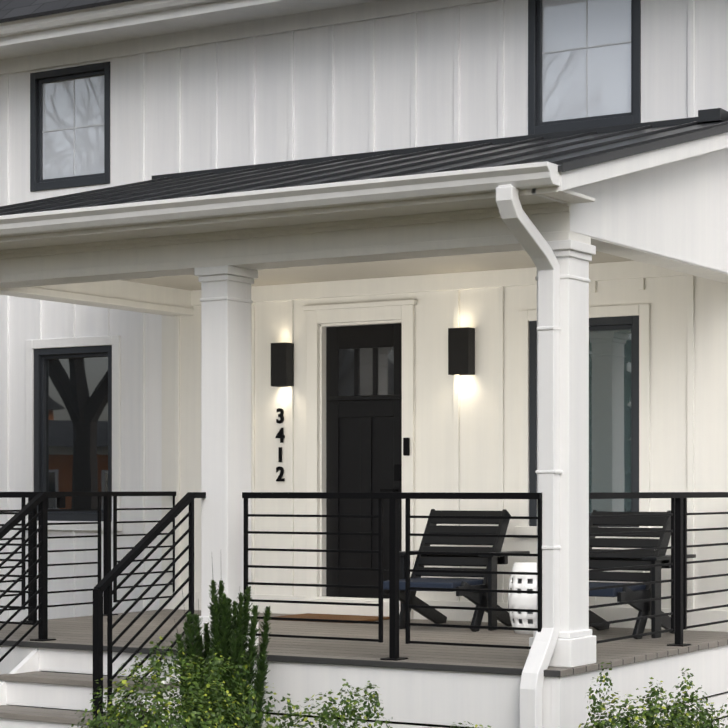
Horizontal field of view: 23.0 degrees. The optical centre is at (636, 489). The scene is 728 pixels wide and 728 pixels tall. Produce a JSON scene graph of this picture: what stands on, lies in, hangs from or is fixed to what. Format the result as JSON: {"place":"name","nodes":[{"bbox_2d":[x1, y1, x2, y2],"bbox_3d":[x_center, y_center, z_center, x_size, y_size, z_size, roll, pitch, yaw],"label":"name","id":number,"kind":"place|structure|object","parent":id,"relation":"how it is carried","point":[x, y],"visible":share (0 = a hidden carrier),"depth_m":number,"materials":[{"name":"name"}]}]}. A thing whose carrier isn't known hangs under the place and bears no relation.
{"place":"outdoors","nodes":[
{"label":"outdoors","id":0,"kind":"place"},
{"bbox_2d":[174,566,272,727],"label":"evergreen shrub","id":1,"kind":"object","parent":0,"point":[229,642],"depth_m":9.46,"materials":[{"name":"green plant"}]},
{"bbox_2d":[0,0,727,623],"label":"house wall","id":2,"kind":"structure","parent":0,"point":[664,58],"depth_m":13.27,"materials":[{"name":"white wood"}]},
{"bbox_2d":[25,335,122,530],"bbox_3d":[-4.577,-0.447,14.120,1.060,1.560,0.046,0,0,27],"label":"window casing","id":3,"kind":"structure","parent":2,"relation":"attached to","point":[114,341],"depth_m":14.04,"materials":[{"name":"white wood"}]},
{"bbox_2d":[162,276,727,609],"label":"exterior wall","id":4,"kind":"structure","parent":2,"relation":"attached to","point":[665,298],"depth_m":12.39,"materials":[{"name":"white wood"}]},
{"bbox_2d":[275,428,284,442],"bbox_3d":[-2.691,-0.406,13.154,0.078,0.113,0.012,0,0,27],"label":"house number","id":5,"kind":"object","parent":4,"relation":"attached to","point":[280,435],"visible":0.94,"depth_m":13.14,"materials":[{"name":"black metal"}]},
{"bbox_2d":[276,408,283,423],"bbox_3d":[-2.691,-0.552,13.154,0.063,0.114,0.012,0,0,27],"label":"house number","id":6,"kind":"object","parent":4,"relation":"attached to","point":[280,415],"visible":0.98,"depth_m":13.14,"materials":[{"name":"black metal"}]},
{"bbox_2d":[278,447,281,461],"bbox_3d":[-2.690,-0.260,13.154,0.024,0.111,0.012,0,0,27],"label":"house number","id":7,"kind":"object","parent":4,"relation":"attached to","point":[279,454],"visible":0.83,"depth_m":13.15,"materials":[{"name":"black metal"}]},
{"bbox_2d":[276,466,284,480],"bbox_3d":[-2.690,-0.115,13.154,0.074,0.113,0.012,0,0,27],"label":"house number","id":8,"kind":"object","parent":4,"relation":"attached to","point":[280,478],"visible":0.96,"depth_m":13.14,"materials":[{"name":"black metal"}]},
{"bbox_2d":[271,342,293,386],"bbox_3d":[-2.664,-0.934,13.105,0.145,0.325,0.095,0,0,27],"label":"sconce","id":9,"kind":"object","parent":4,"relation":"attached to","point":[282,364],"visible":1,"depth_m":13.07,"materials":[{"name":"black metal"}]},
{"bbox_2d":[159,261,727,631],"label":"porch wall battens","id":10,"kind":"object","parent":4,"relation":"attached to","point":[500,280],"depth_m":12.43,"materials":[{"name":"white wood"}]},
{"bbox_2d":[448,327,474,374],"bbox_3d":[-1.245,-0.977,12.378,0.170,0.330,0.088,0,0,27],"label":"sconce","id":11,"kind":"object","parent":4,"relation":"attached to","point":[461,351],"visible":1,"depth_m":12.34,"materials":[{"name":"black metal"}]},
{"bbox_2d":[515,304,652,538],"bbox_3d":[-0.372,-0.457,11.954,1.060,1.580,0.046,0,0,27],"label":"window casing","id":12,"kind":"structure","parent":4,"relation":"attached to","point":[642,311],"depth_m":11.85,"materials":[{"name":"white wood"}]},
{"bbox_2d":[123,250,634,290],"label":"porch ceiling","id":13,"kind":"structure","parent":0,"point":[429,265],"depth_m":12.24,"materials":[{"name":"white wood"}]},
{"bbox_2d":[532,132,727,272],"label":"gable wall","id":14,"kind":"structure","parent":0,"point":[671,201],"depth_m":10.13,"materials":[{"name":"white wood"}]},
{"label":"ground","id":15,"kind":"structure","parent":0,"visible":0},
{"bbox_2d":[71,636,268,727],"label":"boxwood shrub","id":16,"kind":"object","parent":15,"relation":"on","point":[198,709],"depth_m":8.68,"materials":[{"name":"green plant"}]},
{"bbox_2d":[245,679,392,727],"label":"boxwood shrub","id":17,"kind":"object","parent":15,"relation":"on","point":[350,712],"depth_m":8.35,"materials":[{"name":"green plant"}]},
{"bbox_2d":[0,645,727,727],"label":"porch base","id":18,"kind":"object","parent":15,"relation":"on","point":[447,698],"visible":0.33,"depth_m":9.74,"materials":[{"name":"white paint"}]},
{"bbox_2d":[0,609,727,727],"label":"deck boards","id":19,"kind":"object","parent":18,"relation":"on","point":[73,633],"visible":0.73,"depth_m":10.52,"materials":[{"name":"grey wood"}]},
{"bbox_2d":[194,265,258,645],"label":"porch column","id":20,"kind":"structure","parent":19,"relation":"on","point":[226,301],"depth_m":10.31,"materials":[{"name":"white wood"}]},
{"bbox_2d":[0,186,727,315],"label":"porch beam","id":21,"kind":"structure","parent":20,"relation":"on","point":[93,267],"depth_m":10.12,"materials":[{"name":"white wood"}]},
{"bbox_2d":[0,161,559,236],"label":"porch gutter","id":22,"kind":"object","parent":21,"relation":"attached to","point":[460,182],"visible":0.9,"depth_m":9.49,"materials":[{"name":"white metal"}]},
{"bbox_2d":[0,108,727,215],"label":"porch roof","id":23,"kind":"structure","parent":21,"relation":"on","point":[565,151],"depth_m":11.26,"materials":[{"name":"black metal"}]},
{"bbox_2d":[270,613,388,622],"bbox_3d":[-2.210,0.929,12.557,0.770,0.018,0.460,0,0,27],"label":"doormat","id":24,"kind":"object","parent":19,"relation":"on","point":[339,617],"visible":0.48,"depth_m":12.51,"materials":[{"name":"brown fabric"}]},
{"bbox_2d":[0,491,727,727],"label":"porch railings","id":25,"kind":"object","parent":19,"relation":"on","point":[103,592],"visible":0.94,"depth_m":10.00,"materials":[{"name":"black metal"}]},
{"bbox_2d":[383,509,529,631],"bbox_3d":[-1.254,0.557,11.781,0.782,0.838,0.834,0,0,23],"label":"chair","id":26,"kind":"object","parent":19,"relation":"on","point":[480,599],"visible":0.75,"depth_m":11.84,"materials":[{"name":"black wood"}]},
{"bbox_2d":[383,577,482,591],"bbox_3d":[-1.332,0.633,11.600,0.536,0.060,0.520,0,0,23],"label":"seat cushion","id":27,"kind":"object","parent":26,"relation":"attached to","point":[426,582],"visible":0.52,"depth_m":11.40,"materials":[{"name":"fabric"}]},
{"bbox_2d":[508,561,536,633],"bbox_3d":[-0.667,0.708,11.414,0.360,0.460,0.360,0,0,27],"label":"garden stool","id":28,"kind":"object","parent":19,"relation":"on","point":[522,601],"visible":0.52,"depth_m":11.27,"materials":[{"name":"white ceramic"}]},
{"bbox_2d":[517,579,532,623],"bbox_3d":[-0.667,0.708,11.414,0.250,0.420,0.250,0,0,27],"label":"garden stool","id":29,"kind":"object","parent":28,"relation":"on","point":[530,581],"visible":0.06,"depth_m":11.30,"materials":[{"name":"grey ceramic"}]},
{"bbox_2d":[529,240,595,667],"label":"porch column","id":30,"kind":"structure","parent":19,"relation":"on","point":[575,646],"depth_m":9.25,"materials":[{"name":"white wood"}]},
{"bbox_2d":[496,184,562,727],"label":"downspout","id":31,"kind":"object","parent":30,"relation":"attached to","point":[525,232],"visible":1,"depth_m":9.16,"materials":[{"name":"white metal"}]},
{"bbox_2d":[589,510,695,638],"bbox_3d":[-0.152,0.557,11.213,0.782,0.838,0.834,0,0,29],"label":"chair","id":32,"kind":"object","parent":19,"relation":"on","point":[622,559],"visible":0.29,"depth_m":11.23,"materials":[{"name":"black wood"}]},
{"bbox_2d":[589,582,645,596],"bbox_3d":[-0.248,0.633,11.041,0.536,0.060,0.520,0,0,29],"label":"seat cushion","id":33,"kind":"object","parent":32,"relation":"attached to","point":[610,592],"visible":0.19,"depth_m":10.77,"materials":[{"name":"blue fabric"}]},
{"bbox_2d":[41,671,727,727],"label":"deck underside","id":34,"kind":"object","parent":15,"relation":"on","point":[433,725],"depth_m":9.85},
{"bbox_2d":[450,721,490,727],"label":"boxwood shrub","id":35,"kind":"object","parent":15,"relation":"on","point":[476,725],"visible":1,"depth_m":8.19,"materials":[{"name":"green plant"}]},
{"bbox_2d":[578,662,727,727],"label":"boxwood shrub","id":36,"kind":"object","parent":15,"relation":"on","point":[678,718],"depth_m":8.16,"materials":[{"name":"green plant"}]},
{"bbox_2d":[704,698,727,727],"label":"boxwood shrub","id":37,"kind":"object","parent":15,"relation":"on","point":[725,705],"visible":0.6,"depth_m":8.92,"materials":[{"name":"green plant"}]},
{"bbox_3d":[-1.096,-1.002,17.417,13.200,5.520,9.000,0,0,27],"label":"house wall","id":38,"kind":"object","parent":15,"relation":"on","visible":0},
{"bbox_2d":[0,0,133,22],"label":"roof","id":39,"kind":"structure","parent":38,"relation":"on","point":[12,10],"depth_m":13.58,"materials":[{"name":"black metal"}]},
{"bbox_2d":[30,61,109,191],"bbox_3d":[-4.586,-2.934,14.191,0.870,0.975,0.092,0,0,27],"label":"window frame","id":40,"kind":"object","parent":38,"relation":"attached to","point":[38,80],"visible":0.79,"depth_m":14.23,"materials":[{"name":"black metal"}]},
{"bbox_2d":[42,79,103,175],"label":"window muntins","id":41,"kind":"object","parent":40,"relation":"attached to","point":[73,127],"depth_m":14.20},
{"bbox_2d":[43,75,103,179],"bbox_3d":[-4.578,-2.934,14.205,0.760,0.865,0.010,0,0,27],"label":"window glass","id":42,"kind":"object","parent":40,"relation":"in","point":[58,114],"visible":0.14,"depth_m":14.21,"materials":[{"name":"clear glass"}]},
{"bbox_2d":[34,345,111,520],"bbox_3d":[-4.550,-0.447,14.172,0.870,1.410,0.092,0,0,27],"label":"window frame","id":43,"kind":"object","parent":38,"relation":"attached to","point":[41,356],"visible":0.5,"depth_m":14.27,"materials":[{"name":"black metal"}]},
{"bbox_2d":[46,357,107,508],"bbox_3d":[-4.543,-0.447,14.187,0.760,1.300,0.010,0,0,27],"label":"window glass","id":44,"kind":"object","parent":43,"relation":"in","point":[76,424],"visible":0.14,"depth_m":14.18,"materials":[{"name":"clear glass"}]},
{"bbox_2d":[0,0,497,74],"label":"eave trim","id":45,"kind":"structure","parent":38,"relation":"attached to","point":[199,25],"depth_m":13.35,"materials":[{"name":"white wood"}]},
{"bbox_2d":[0,0,223,36],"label":"eave gutter","id":46,"kind":"object","parent":45,"relation":"attached to","point":[89,15],"visible":1,"depth_m":13.32,"materials":[{"name":"white metal"}]},
{"bbox_2d":[4,0,694,620],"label":"wall battens","id":47,"kind":"object","parent":38,"relation":"attached to","point":[290,158],"depth_m":13.44,"materials":[{"name":"white paint"}]},
{"bbox_2d":[302,299,416,618],"bbox_3d":[-2.025,-0.214,12.839,1.000,2.305,0.190,0,0,27],"label":"door casing","id":48,"kind":"structure","parent":38,"relation":"attached to","point":[369,313],"depth_m":12.93,"materials":[{"name":"white wood"}]},
{"bbox_2d":[326,323,401,598],"bbox_3d":[-2.000,-0.199,12.888,0.720,2.025,0.070,0,0,27],"label":"front door","id":49,"kind":"structure","parent":48,"relation":"in","point":[363,443],"depth_m":12.90,"materials":[{"name":"black wood"}]},
{"bbox_2d":[339,347,393,395],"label":"door window panes","id":50,"kind":"structure","parent":49,"relation":"in","point":[385,371],"depth_m":12.88,"materials":[{"name":"clear glass"}]},
{"bbox_2d":[380,464,401,491],"bbox_3d":[-1.793,-0.080,12.723,0.140,0.203,0.085,0,0,27],"label":"door handle","id":51,"kind":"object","parent":49,"relation":"attached to","point":[397,472],"depth_m":12.71,"materials":[{"name":"black metal"}]},
{"bbox_2d":[403,438,409,455],"bbox_3d":[-1.665,-0.307,12.595,0.045,0.130,0.025,0,0,27],"label":"doorbell","id":52,"kind":"object","parent":48,"relation":"attached to","point":[406,446],"visible":1,"depth_m":12.58,"materials":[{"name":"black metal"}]},
{"bbox_2d":[529,316,638,526],"bbox_3d":[-0.345,-0.457,12.007,0.870,1.430,0.092,0,0,27],"label":"window frame","id":53,"kind":"object","parent":38,"relation":"attached to","point":[615,323],"visible":0.35,"depth_m":11.89,"materials":[{"name":"black metal"}]},
{"bbox_2d":[589,329,630,512],"bbox_3d":[-0.338,-0.457,12.021,0.760,1.320,0.010,0,0,27],"label":"window glass","id":54,"kind":"object","parent":53,"relation":"in","point":[609,410],"depth_m":11.94,"materials":[{"name":"clear glass"}]},
{"bbox_2d":[528,0,640,134],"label":"window frame","id":55,"kind":"object","parent":38,"relation":"attached to","point":[536,125],"visible":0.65,"depth_m":12.07,"materials":[{"name":"black metal"}]},
{"bbox_2d":[542,0,630,121],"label":"window glass","id":56,"kind":"object","parent":55,"relation":"in","point":[564,73],"visible":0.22,"depth_m":12.03,"materials":[{"name":"clear glass"}]},
{"bbox_2d":[542,0,630,116],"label":"window muntins","id":57,"kind":"object","parent":55,"relation":"attached to","point":[586,47],"depth_m":12.02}
]}

